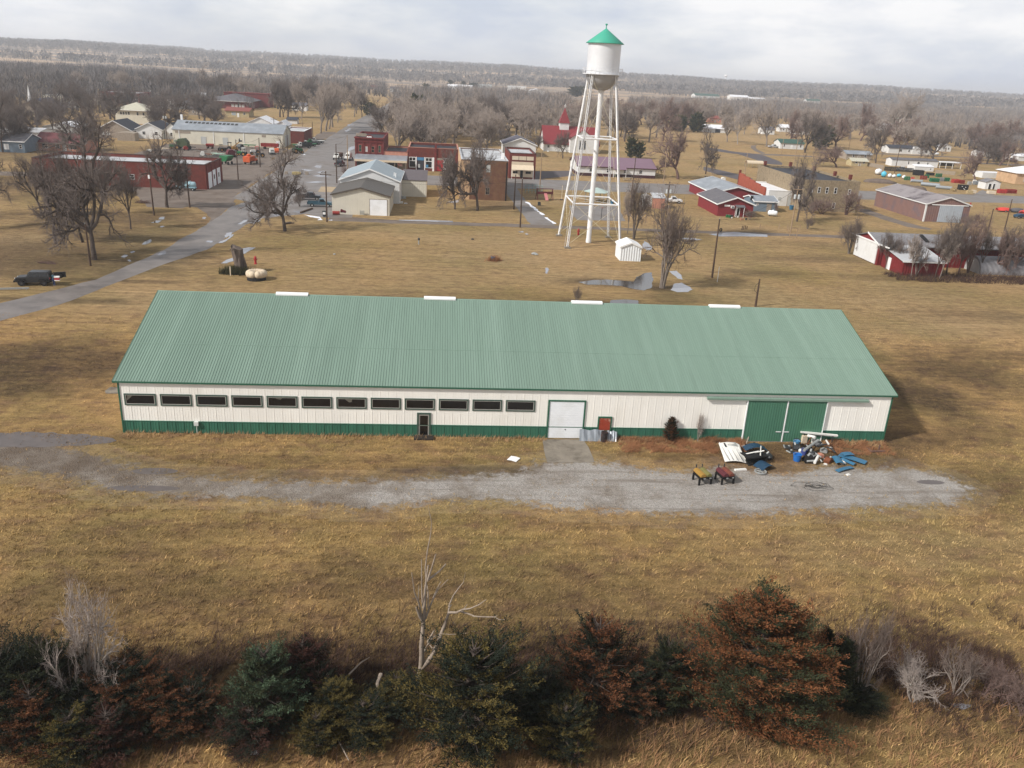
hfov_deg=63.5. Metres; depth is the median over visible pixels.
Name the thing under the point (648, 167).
hall
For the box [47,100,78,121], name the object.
bare tree
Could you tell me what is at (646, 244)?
puddle
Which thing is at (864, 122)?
bare tree
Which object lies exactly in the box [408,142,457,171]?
brick store
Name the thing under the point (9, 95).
bare tree
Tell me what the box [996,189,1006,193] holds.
stack of gates
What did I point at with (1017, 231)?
brush tree
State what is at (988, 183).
striped shed
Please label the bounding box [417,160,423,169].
door
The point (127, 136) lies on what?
garden shed
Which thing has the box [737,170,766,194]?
brick wall
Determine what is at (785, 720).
cedar tree
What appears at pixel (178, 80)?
bare tree
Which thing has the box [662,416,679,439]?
cedar tree
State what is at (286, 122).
white shed
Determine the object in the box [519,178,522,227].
utility pole
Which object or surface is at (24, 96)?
woodland
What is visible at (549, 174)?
parking lot
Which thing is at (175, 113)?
bare tree
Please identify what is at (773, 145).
pickup truck
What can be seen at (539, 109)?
bare tree
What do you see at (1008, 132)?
bare tree
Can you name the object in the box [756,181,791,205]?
white building
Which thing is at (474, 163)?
bare tree
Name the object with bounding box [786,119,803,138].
bare tree
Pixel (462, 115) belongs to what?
bare tree
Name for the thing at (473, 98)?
bare tree
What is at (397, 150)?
brick shop
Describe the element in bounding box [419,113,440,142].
bare tree
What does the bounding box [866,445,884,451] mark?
plank frame
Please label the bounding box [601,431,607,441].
oil drum
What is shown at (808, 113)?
bare tree
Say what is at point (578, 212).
ball court
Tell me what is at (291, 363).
metal building
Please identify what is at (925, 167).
carport
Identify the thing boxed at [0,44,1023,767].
ground
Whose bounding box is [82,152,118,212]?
bare tree
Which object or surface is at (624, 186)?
street
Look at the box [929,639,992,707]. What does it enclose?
shrub
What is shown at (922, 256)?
brush tree
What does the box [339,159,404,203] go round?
metal warehouse
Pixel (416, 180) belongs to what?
metal shed
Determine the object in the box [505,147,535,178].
brick cafe
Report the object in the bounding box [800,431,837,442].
steel beam
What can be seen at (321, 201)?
pickup truck
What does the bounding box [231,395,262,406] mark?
window
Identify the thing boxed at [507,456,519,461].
paper sheet
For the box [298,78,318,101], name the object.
bare tree
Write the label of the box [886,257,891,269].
door
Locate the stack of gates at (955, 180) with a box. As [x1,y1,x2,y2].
[951,179,959,182]
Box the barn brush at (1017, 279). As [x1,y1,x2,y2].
[882,269,1023,284]
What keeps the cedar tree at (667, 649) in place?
on the ground at (874, 304)
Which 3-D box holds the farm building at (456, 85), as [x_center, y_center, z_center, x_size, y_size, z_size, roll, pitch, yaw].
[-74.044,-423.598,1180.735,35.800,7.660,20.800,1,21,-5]
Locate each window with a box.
[123,393,156,405]
[160,394,191,405]
[175,131,189,133]
[195,395,227,406]
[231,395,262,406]
[266,396,297,407]
[301,396,331,407]
[336,397,366,408]
[371,398,400,409]
[405,398,434,409]
[409,157,415,167]
[425,157,431,167]
[439,399,468,410]
[472,399,501,410]
[506,400,535,411]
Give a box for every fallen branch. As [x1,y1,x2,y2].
[348,657,369,674]
[376,673,382,694]
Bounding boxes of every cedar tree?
[0,618,70,742]
[0,629,99,723]
[0,672,85,766]
[17,698,120,767]
[33,678,143,765]
[61,697,157,767]
[67,635,182,723]
[114,666,205,755]
[153,666,228,743]
[202,688,297,763]
[213,630,310,728]
[269,622,344,701]
[286,651,349,722]
[287,700,345,756]
[291,671,369,747]
[323,680,405,762]
[370,667,418,714]
[384,614,555,767]
[514,656,572,734]
[523,687,602,767]
[540,608,655,720]
[597,655,668,725]
[632,630,704,716]
[651,574,863,759]
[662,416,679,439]
[730,691,828,750]
[802,625,836,667]
[818,635,865,708]
[833,675,891,720]
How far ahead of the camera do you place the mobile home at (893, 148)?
429.60 m
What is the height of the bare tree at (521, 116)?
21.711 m
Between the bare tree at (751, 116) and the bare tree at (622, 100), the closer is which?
the bare tree at (751, 116)
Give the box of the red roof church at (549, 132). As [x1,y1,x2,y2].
[539,104,599,153]
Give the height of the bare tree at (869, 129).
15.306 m
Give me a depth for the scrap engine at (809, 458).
70.76 m
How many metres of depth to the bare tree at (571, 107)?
423.89 m
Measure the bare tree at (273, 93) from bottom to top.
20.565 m
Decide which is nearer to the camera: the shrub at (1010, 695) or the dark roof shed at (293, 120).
the shrub at (1010, 695)
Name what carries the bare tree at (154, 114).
on the ground at (874, 304)
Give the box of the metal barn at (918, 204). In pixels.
[874,183,972,222]
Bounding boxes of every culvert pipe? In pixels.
[910,179,922,182]
[921,182,939,186]
[936,185,951,189]
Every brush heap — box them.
[34,260,56,263]
[134,199,150,203]
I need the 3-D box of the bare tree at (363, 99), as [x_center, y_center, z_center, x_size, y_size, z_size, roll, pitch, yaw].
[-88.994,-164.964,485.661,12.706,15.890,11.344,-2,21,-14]
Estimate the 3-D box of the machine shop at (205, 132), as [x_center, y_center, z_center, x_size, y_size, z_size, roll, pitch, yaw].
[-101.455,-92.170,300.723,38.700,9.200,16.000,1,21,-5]
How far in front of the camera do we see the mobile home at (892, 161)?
358.12 m
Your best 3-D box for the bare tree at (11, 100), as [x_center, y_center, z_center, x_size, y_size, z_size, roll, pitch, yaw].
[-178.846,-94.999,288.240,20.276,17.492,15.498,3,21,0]
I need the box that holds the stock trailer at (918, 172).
[912,169,924,175]
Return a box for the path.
[507,188,553,224]
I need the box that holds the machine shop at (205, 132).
[172,114,290,147]
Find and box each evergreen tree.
[360,102,375,114]
[408,92,422,104]
[566,86,584,96]
[624,136,638,157]
[634,141,645,157]
[676,115,689,131]
[687,112,701,131]
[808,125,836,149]
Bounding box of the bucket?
[793,452,801,461]
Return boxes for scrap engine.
[765,451,772,459]
[792,442,799,450]
[802,453,814,463]
[806,449,816,456]
[820,447,827,453]
[823,456,832,463]
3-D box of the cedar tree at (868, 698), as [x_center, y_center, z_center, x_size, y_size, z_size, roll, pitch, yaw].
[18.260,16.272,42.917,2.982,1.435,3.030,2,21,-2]
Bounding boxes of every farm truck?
[177,181,196,190]
[243,154,257,164]
[295,142,311,147]
[307,139,321,144]
[312,137,323,142]
[333,152,342,159]
[344,151,352,160]
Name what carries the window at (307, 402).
in the metal building at (291, 363)
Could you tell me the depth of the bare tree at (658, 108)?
446.12 m
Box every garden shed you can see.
[117,131,138,140]
[615,237,642,260]
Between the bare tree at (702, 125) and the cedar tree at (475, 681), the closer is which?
the cedar tree at (475, 681)
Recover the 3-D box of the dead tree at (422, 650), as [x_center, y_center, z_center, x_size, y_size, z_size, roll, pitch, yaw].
[-2.706,10.932,41.403,4.632,10.642,1.827,1,21,-5]
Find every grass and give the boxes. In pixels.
[0,313,1023,443]
[0,659,1023,767]
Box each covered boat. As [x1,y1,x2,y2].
[995,207,1008,211]
[1010,208,1023,212]
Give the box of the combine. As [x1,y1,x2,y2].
[176,138,195,148]
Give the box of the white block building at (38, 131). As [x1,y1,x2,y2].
[2,127,54,134]
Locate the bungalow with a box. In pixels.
[37,132,97,151]
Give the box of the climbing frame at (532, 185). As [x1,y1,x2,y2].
[525,184,542,193]
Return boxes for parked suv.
[13,270,65,285]
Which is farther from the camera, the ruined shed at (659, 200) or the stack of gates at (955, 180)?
the stack of gates at (955, 180)
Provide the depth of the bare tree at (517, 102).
386.03 m
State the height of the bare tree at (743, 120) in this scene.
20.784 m
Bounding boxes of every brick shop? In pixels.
[354,131,388,165]
[384,145,407,169]
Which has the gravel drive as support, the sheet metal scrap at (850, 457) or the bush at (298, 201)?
the sheet metal scrap at (850, 457)
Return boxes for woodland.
[0,37,206,55]
[0,37,1023,108]
[0,58,211,101]
[0,78,190,114]
[181,82,254,107]
[205,72,391,108]
[210,66,580,86]
[385,82,577,115]
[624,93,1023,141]
[626,77,1023,110]
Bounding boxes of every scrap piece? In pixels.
[734,468,746,470]
[801,435,807,442]
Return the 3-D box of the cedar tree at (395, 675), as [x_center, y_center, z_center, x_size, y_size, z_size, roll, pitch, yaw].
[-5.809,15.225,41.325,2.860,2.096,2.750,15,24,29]
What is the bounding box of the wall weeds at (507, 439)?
[125,428,884,445]
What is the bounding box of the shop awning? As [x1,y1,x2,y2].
[354,154,407,162]
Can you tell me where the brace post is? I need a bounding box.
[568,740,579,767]
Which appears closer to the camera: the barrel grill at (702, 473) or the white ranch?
the barrel grill at (702, 473)
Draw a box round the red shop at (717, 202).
[697,188,755,216]
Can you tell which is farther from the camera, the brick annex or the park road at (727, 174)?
the brick annex
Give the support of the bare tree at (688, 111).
on the ground at (874, 304)
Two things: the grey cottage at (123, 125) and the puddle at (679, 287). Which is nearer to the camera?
the puddle at (679, 287)
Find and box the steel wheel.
[754,468,766,474]
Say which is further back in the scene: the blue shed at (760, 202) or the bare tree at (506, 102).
the bare tree at (506, 102)
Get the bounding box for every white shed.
[247,115,278,123]
[277,119,291,126]
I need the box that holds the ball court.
[569,205,624,220]
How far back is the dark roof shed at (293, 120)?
409.30 m
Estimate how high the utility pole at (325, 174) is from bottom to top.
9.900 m
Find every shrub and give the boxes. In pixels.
[743,210,756,219]
[841,595,898,700]
[886,645,945,707]
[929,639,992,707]
[977,654,1008,699]
[980,660,1023,712]
[1011,672,1023,715]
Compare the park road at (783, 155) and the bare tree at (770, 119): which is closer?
the park road at (783, 155)
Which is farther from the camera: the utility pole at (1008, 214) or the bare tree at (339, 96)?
the bare tree at (339, 96)
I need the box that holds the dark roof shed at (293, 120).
[286,117,298,123]
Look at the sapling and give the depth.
73.46 m
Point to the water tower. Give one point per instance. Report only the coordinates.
(602, 69)
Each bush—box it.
[291,193,306,206]
[572,287,581,299]
[802,217,814,228]
[807,199,826,212]
[811,197,836,213]
[835,187,864,214]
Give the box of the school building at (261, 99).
[214,91,273,108]
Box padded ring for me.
[245,269,266,281]
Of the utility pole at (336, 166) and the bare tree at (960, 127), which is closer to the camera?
the utility pole at (336, 166)
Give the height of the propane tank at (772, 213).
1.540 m
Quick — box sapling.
[696,413,703,440]
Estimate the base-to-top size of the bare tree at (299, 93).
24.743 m
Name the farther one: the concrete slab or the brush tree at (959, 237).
the brush tree at (959, 237)
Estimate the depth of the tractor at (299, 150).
281.62 m
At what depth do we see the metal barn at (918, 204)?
210.90 m
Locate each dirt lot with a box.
[109,186,202,207]
[134,143,286,178]
[169,132,335,206]
[185,182,237,221]
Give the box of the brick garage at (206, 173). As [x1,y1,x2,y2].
[31,151,222,189]
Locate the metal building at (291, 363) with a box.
[112,290,897,441]
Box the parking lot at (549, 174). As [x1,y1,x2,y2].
[535,171,575,178]
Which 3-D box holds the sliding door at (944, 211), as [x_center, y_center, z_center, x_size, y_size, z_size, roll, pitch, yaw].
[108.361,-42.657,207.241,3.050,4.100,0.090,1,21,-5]
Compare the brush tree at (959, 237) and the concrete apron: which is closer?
the concrete apron
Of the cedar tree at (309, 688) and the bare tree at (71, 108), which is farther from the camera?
the bare tree at (71, 108)
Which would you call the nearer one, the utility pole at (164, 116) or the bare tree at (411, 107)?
the utility pole at (164, 116)
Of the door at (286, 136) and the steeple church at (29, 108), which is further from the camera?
the steeple church at (29, 108)
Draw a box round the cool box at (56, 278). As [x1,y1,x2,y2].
[54,276,59,280]
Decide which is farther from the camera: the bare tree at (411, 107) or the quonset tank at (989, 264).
the bare tree at (411, 107)
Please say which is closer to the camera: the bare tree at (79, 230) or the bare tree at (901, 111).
the bare tree at (79, 230)
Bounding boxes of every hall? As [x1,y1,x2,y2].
[102,90,151,103]
[458,147,507,200]
[569,155,656,178]
[688,176,762,199]
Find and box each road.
[0,202,352,320]
[703,167,751,179]
[709,148,781,164]
[758,154,810,156]
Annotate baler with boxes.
[226,149,239,157]
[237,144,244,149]
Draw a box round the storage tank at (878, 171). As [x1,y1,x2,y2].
[875,168,881,174]
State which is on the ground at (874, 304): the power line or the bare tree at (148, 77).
the bare tree at (148, 77)
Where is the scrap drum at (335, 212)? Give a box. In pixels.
[332,211,339,214]
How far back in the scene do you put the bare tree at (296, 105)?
454.51 m
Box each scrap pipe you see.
[803,439,818,451]
[817,443,835,452]
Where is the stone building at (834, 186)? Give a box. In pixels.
[756,161,860,212]
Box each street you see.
[0,171,232,180]
[233,103,393,212]
[427,175,1023,203]
[872,153,987,158]
[882,158,1023,165]
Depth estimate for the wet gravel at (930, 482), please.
68.65 m
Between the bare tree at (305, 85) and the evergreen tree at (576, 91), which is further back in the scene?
the evergreen tree at (576, 91)
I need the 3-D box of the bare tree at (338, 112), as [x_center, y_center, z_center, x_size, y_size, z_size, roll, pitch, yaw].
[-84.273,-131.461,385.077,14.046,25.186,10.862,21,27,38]
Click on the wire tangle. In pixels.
(816, 487)
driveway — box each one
[751,145,763,153]
[859,208,930,229]
[974,190,993,194]
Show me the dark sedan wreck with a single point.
(1019, 215)
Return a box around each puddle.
[219,234,233,242]
[223,258,232,262]
[242,247,255,253]
[399,220,452,221]
[580,272,652,289]
[610,299,638,303]
[643,241,651,249]
[670,271,681,278]
[671,283,691,291]
[711,232,767,236]
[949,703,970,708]
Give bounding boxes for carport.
[907,164,933,171]
[975,171,996,177]
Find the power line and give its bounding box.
[333,175,517,184]
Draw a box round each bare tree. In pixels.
[0,81,13,151]
[0,88,28,114]
[0,111,36,136]
[0,159,13,207]
[1,88,22,106]
[1,100,33,130]
[3,152,51,212]
[4,115,37,130]
[11,98,50,127]
[25,137,78,243]
[27,90,44,113]
[27,94,134,259]
[35,571,127,703]
[37,83,69,116]
[39,100,65,128]
[39,103,108,153]
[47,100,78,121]
[47,152,107,242]
[52,79,85,105]
[65,81,91,113]
[70,66,94,85]
[77,90,95,116]
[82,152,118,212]
[91,92,113,116]
[94,85,129,118]
[99,101,124,119]
[105,72,124,86]
[107,161,143,228]
[112,62,135,88]
[121,84,142,103]
[131,71,141,86]
[136,131,195,207]
[140,95,150,104]
[142,95,175,122]
[143,71,154,82]
[145,105,164,121]
[146,69,173,93]
[153,90,192,121]
[163,94,197,112]
[169,73,191,90]
[169,89,184,107]
[186,90,216,120]
[187,88,205,118]
[187,95,213,117]
[193,68,219,95]
[193,100,227,120]
[196,76,215,91]
[206,97,224,115]
[212,72,231,88]
[217,77,233,90]
[219,77,245,92]
[226,71,248,88]
[235,76,255,91]
[235,133,310,231]
[249,78,265,92]
[266,79,290,116]
[268,78,294,116]
[280,81,304,116]
[289,76,314,118]
[291,76,318,103]
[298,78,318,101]
[307,73,340,132]
[308,72,320,88]
[314,82,340,130]
[315,77,342,128]
[319,81,346,126]
[333,80,357,106]
[334,86,351,108]
[336,81,343,122]
[345,79,364,116]
[349,91,369,116]
[367,97,396,131]
[369,90,431,140]
[379,101,426,145]
[382,100,419,131]
[386,94,417,116]
[397,99,430,142]
[407,111,443,142]
[414,96,440,125]
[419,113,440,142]
[420,110,457,142]
[427,105,458,142]
[431,91,454,112]
[434,105,463,142]
[435,143,464,210]
[436,91,453,106]
[441,102,476,143]
[446,133,497,210]
[454,99,472,137]
[456,96,490,135]
[459,108,505,144]
[461,96,476,128]
[468,100,488,139]
[470,106,506,147]
[476,94,498,106]
[476,95,494,113]
[476,106,511,139]
[479,103,507,145]
[483,97,501,115]
[492,102,520,136]
[496,128,512,144]
[497,94,538,134]
[505,97,521,107]
[508,95,539,138]
[509,100,541,137]
[517,103,540,138]
[522,93,549,132]
[530,100,548,133]
[533,134,544,150]
[534,109,578,130]
[534,111,554,129]
[539,103,564,118]
[550,105,579,125]
[553,127,570,157]
[556,101,581,122]
[570,104,595,126]
[577,91,607,121]
[584,94,615,117]
[585,98,606,124]
[601,101,626,135]
[602,106,621,137]
[604,95,627,113]
[613,103,640,141]
[618,101,639,118]
[619,104,638,138]
[620,106,638,136]
[621,169,654,238]
[623,182,635,233]
[634,102,646,124]
[640,99,658,119]
[640,180,702,288]
[642,99,652,119]
[642,109,665,141]
[646,125,692,178]
[649,97,683,127]
[652,104,664,131]
[654,103,683,140]
[678,99,705,123]
[686,102,704,129]
[688,96,706,105]
[693,111,706,131]
[696,99,718,123]
[697,118,719,173]
[698,106,713,119]
[718,105,733,119]
[721,112,736,141]
[727,104,752,143]
[738,108,757,133]
[749,101,783,146]
[784,109,801,138]
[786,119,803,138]
[788,152,821,221]
[793,119,810,139]
[797,107,833,153]
[798,107,814,120]
[807,108,826,124]
[811,145,844,167]
[814,110,838,125]
[824,113,851,146]
[825,122,840,144]
[836,110,866,138]
[859,101,877,134]
[859,114,885,140]
[864,118,881,139]
[864,122,890,162]
[869,117,889,127]
[872,88,927,143]
[883,118,907,135]
[886,119,905,143]
[886,120,919,144]
[890,118,923,144]
[908,114,933,128]
[910,130,952,158]
[915,118,942,136]
[919,130,931,156]
[933,123,957,142]
[954,118,966,140]
[955,147,986,179]
[959,121,979,144]
[964,123,993,148]
[964,133,1008,161]
[978,121,1003,138]
[978,135,1006,164]
[984,137,1011,161]
[985,125,1019,154]
[990,118,1023,139]
[994,121,1009,131]
[999,140,1023,165]
[1002,117,1020,129]
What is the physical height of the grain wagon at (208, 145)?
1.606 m
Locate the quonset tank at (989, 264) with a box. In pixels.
[964,255,1023,275]
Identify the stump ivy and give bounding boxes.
[218,264,249,275]
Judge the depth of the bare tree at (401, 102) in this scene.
395.51 m
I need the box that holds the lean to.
[881,245,946,276]
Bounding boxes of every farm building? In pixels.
[448,84,472,88]
[507,86,525,89]
[691,93,719,98]
[727,94,749,100]
[804,99,820,103]
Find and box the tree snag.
[229,244,247,268]
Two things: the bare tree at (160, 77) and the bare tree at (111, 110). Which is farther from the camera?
the bare tree at (160, 77)
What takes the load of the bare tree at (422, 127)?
on the ground at (874, 304)
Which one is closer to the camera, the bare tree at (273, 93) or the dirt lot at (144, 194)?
the dirt lot at (144, 194)
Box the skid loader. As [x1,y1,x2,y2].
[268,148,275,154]
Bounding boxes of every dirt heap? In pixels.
[863,178,896,183]
[910,186,926,190]
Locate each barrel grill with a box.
[692,464,712,485]
[714,463,734,484]
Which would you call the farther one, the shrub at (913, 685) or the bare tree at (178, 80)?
the bare tree at (178, 80)
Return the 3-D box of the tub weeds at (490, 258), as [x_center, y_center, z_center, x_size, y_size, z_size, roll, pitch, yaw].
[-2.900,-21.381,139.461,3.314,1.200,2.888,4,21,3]
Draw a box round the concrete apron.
[543,439,593,461]
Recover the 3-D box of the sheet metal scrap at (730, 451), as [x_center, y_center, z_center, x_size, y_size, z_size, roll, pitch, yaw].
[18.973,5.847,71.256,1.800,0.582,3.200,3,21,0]
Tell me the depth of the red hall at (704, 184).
227.50 m
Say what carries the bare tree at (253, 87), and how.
on the ground at (874, 304)
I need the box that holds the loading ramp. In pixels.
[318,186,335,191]
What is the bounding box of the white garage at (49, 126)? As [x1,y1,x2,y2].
[41,121,79,132]
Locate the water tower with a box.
[556,24,623,248]
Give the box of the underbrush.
[0,580,1023,767]
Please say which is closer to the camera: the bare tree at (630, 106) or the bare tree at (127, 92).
the bare tree at (127, 92)
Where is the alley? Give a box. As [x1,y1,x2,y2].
[328,217,843,237]
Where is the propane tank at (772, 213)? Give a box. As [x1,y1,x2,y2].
[768,210,777,215]
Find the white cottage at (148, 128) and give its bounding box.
[135,120,168,138]
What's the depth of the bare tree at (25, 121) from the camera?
251.11 m
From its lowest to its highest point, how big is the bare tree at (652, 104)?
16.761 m
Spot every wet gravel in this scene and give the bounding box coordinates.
[0,431,116,447]
[107,485,179,490]
[132,468,176,473]
[917,480,943,483]
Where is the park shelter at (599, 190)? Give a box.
[585,187,607,201]
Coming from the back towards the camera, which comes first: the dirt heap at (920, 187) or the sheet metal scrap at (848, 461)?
the dirt heap at (920, 187)
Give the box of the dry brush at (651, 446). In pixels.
[617,434,897,455]
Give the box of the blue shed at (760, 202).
[743,195,778,211]
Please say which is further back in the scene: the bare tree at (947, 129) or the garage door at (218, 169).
the bare tree at (947, 129)
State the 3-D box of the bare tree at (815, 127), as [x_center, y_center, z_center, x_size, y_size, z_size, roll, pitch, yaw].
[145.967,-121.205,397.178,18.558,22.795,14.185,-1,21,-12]
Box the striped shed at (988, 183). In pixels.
[977,178,1000,189]
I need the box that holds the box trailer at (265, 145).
[261,143,278,148]
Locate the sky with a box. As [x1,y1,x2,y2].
[0,0,1023,95]
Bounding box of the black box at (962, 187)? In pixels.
[957,184,968,189]
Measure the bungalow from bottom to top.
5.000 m
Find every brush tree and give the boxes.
[838,211,867,253]
[850,223,863,254]
[876,227,898,268]
[894,231,911,253]
[907,232,921,272]
[913,239,931,275]
[931,223,960,276]
[935,209,973,274]
[939,236,961,277]
[951,217,986,272]
[953,205,994,272]
[959,215,974,225]
[968,213,996,225]
[975,224,999,262]
[996,220,1023,265]
[997,229,1020,272]
[1003,230,1023,270]
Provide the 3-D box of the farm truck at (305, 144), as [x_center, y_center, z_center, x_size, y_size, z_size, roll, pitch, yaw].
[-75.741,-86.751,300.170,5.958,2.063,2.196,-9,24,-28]
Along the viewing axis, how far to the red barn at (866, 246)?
153.90 m
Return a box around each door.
[201,137,205,144]
[208,171,212,187]
[213,169,216,185]
[217,167,220,183]
[222,137,227,144]
[285,134,288,146]
[369,199,386,215]
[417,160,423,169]
[417,413,430,434]
[546,400,585,437]
[734,208,739,216]
[741,401,786,440]
[766,204,771,211]
[780,401,827,441]
[786,196,791,205]
[853,237,877,263]
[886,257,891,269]
[937,205,951,221]
[949,206,963,222]
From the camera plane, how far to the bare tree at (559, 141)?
312.37 m
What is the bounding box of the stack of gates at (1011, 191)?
[1006,189,1016,193]
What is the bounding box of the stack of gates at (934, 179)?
[929,178,939,181]
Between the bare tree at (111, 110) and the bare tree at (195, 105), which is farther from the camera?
the bare tree at (195, 105)
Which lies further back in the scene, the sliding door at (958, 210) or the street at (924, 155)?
the street at (924, 155)
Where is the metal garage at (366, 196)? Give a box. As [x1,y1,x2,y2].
[330,177,394,215]
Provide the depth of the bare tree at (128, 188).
146.79 m
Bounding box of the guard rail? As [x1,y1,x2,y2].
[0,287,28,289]
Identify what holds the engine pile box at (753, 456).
on the gravel drive
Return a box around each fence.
[867,162,883,168]
[884,166,913,171]
[935,170,955,174]
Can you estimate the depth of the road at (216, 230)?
127.35 m
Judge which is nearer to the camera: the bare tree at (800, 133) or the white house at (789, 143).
the white house at (789, 143)
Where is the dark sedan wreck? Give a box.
[1013,213,1023,218]
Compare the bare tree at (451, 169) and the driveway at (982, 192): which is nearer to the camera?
the bare tree at (451, 169)
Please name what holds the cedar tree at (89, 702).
on the ground at (874, 304)
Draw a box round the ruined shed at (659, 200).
[642,193,664,208]
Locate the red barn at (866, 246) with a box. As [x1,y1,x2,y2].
[853,232,1023,267]
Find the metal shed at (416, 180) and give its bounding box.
[402,169,427,196]
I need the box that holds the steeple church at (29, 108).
[21,88,67,113]
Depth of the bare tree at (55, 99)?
358.87 m
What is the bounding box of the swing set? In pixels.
[535,188,552,199]
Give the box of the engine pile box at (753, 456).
[740,450,768,465]
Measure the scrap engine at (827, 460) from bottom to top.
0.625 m
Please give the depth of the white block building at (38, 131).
270.83 m
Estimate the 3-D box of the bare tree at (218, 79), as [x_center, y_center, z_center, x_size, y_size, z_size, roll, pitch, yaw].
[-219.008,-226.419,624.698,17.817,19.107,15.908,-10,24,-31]
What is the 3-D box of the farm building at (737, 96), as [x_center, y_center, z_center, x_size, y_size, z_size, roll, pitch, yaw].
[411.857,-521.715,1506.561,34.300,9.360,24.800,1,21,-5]
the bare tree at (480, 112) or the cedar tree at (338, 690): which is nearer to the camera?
the cedar tree at (338, 690)
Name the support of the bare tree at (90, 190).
on the ground at (874, 304)
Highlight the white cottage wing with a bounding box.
[164,122,175,138]
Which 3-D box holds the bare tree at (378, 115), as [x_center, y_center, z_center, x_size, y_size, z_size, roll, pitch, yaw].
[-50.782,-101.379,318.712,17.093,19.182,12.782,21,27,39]
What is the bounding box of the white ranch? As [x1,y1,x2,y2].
[699,124,724,132]
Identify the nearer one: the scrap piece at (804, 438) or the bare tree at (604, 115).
the scrap piece at (804, 438)
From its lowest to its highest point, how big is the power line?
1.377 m
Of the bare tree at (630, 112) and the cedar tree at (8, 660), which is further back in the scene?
the bare tree at (630, 112)
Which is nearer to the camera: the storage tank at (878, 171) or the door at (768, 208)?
the door at (768, 208)
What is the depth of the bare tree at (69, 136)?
237.28 m
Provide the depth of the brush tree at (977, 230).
147.75 m
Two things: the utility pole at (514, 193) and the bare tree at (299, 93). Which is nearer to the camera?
the utility pole at (514, 193)
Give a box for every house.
[0,132,40,152]
[114,102,152,123]
[188,106,208,114]
[224,107,254,117]
[292,102,308,110]
[500,135,537,152]
[706,116,720,122]
[758,126,774,134]
[773,138,804,149]
[776,124,789,131]
[839,150,872,159]
[845,157,868,166]
[936,144,951,151]
[995,166,1023,183]
[1005,153,1023,160]
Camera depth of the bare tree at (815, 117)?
499.53 m
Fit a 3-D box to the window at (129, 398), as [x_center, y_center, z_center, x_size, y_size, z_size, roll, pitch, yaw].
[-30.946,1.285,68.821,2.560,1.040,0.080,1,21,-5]
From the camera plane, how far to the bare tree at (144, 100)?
406.70 m
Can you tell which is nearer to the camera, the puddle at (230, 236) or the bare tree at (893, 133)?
the puddle at (230, 236)
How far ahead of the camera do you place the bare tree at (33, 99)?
340.20 m
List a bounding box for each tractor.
[169,141,180,148]
[218,144,225,151]
[226,138,241,151]
[237,147,247,155]
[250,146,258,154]
[256,149,264,157]
[292,144,303,153]
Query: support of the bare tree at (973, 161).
on the ground at (874, 304)
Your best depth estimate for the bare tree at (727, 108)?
553.98 m
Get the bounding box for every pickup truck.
[297,191,321,199]
[307,198,331,206]
[334,160,344,165]
[665,196,682,203]
[767,144,778,147]
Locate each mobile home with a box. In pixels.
[881,144,932,154]
[885,157,960,168]
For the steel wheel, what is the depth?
68.59 m
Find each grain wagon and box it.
[206,143,213,148]
[219,155,233,164]
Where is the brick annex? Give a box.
[289,127,311,142]
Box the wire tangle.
[791,482,833,490]
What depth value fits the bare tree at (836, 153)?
333.28 m
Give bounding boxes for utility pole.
[84,222,91,265]
[147,158,154,214]
[161,112,166,138]
[185,159,190,207]
[235,139,238,179]
[320,171,328,221]
[335,144,336,182]
[347,135,347,167]
[513,175,515,208]
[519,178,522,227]
[539,151,548,191]
[665,182,671,214]
[711,219,719,277]
[754,279,759,306]
[790,186,802,229]
[1004,198,1012,229]
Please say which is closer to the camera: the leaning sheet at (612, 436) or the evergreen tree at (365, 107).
the leaning sheet at (612, 436)
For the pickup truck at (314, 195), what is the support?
on the street at (322, 154)
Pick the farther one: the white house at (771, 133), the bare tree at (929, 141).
the white house at (771, 133)
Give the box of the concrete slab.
[105,387,117,392]
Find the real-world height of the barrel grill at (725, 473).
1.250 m
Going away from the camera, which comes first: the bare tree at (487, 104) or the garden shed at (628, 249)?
the garden shed at (628, 249)
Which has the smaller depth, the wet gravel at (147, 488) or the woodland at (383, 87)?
the wet gravel at (147, 488)
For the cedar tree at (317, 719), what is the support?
on the ground at (874, 304)
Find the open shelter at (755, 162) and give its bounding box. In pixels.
[744,160,763,166]
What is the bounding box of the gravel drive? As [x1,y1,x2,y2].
[0,443,1001,528]
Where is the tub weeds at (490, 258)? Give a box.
[484,254,502,262]
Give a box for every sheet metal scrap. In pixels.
[719,442,745,462]
[742,443,767,450]
[753,460,775,470]
[832,456,843,463]
[835,466,852,471]
[838,453,866,463]
[841,452,853,455]
[841,458,855,464]
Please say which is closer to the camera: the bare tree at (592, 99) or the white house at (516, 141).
the white house at (516, 141)
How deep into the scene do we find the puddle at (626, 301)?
118.53 m
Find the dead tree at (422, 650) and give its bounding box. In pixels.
[411,506,504,674]
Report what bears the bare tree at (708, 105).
on the ground at (874, 304)
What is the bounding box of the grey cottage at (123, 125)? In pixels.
[97,118,140,137]
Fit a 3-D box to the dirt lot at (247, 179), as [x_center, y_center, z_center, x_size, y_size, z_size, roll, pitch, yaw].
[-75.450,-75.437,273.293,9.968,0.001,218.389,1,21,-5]
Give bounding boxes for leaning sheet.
[579,429,603,440]
[607,430,616,441]

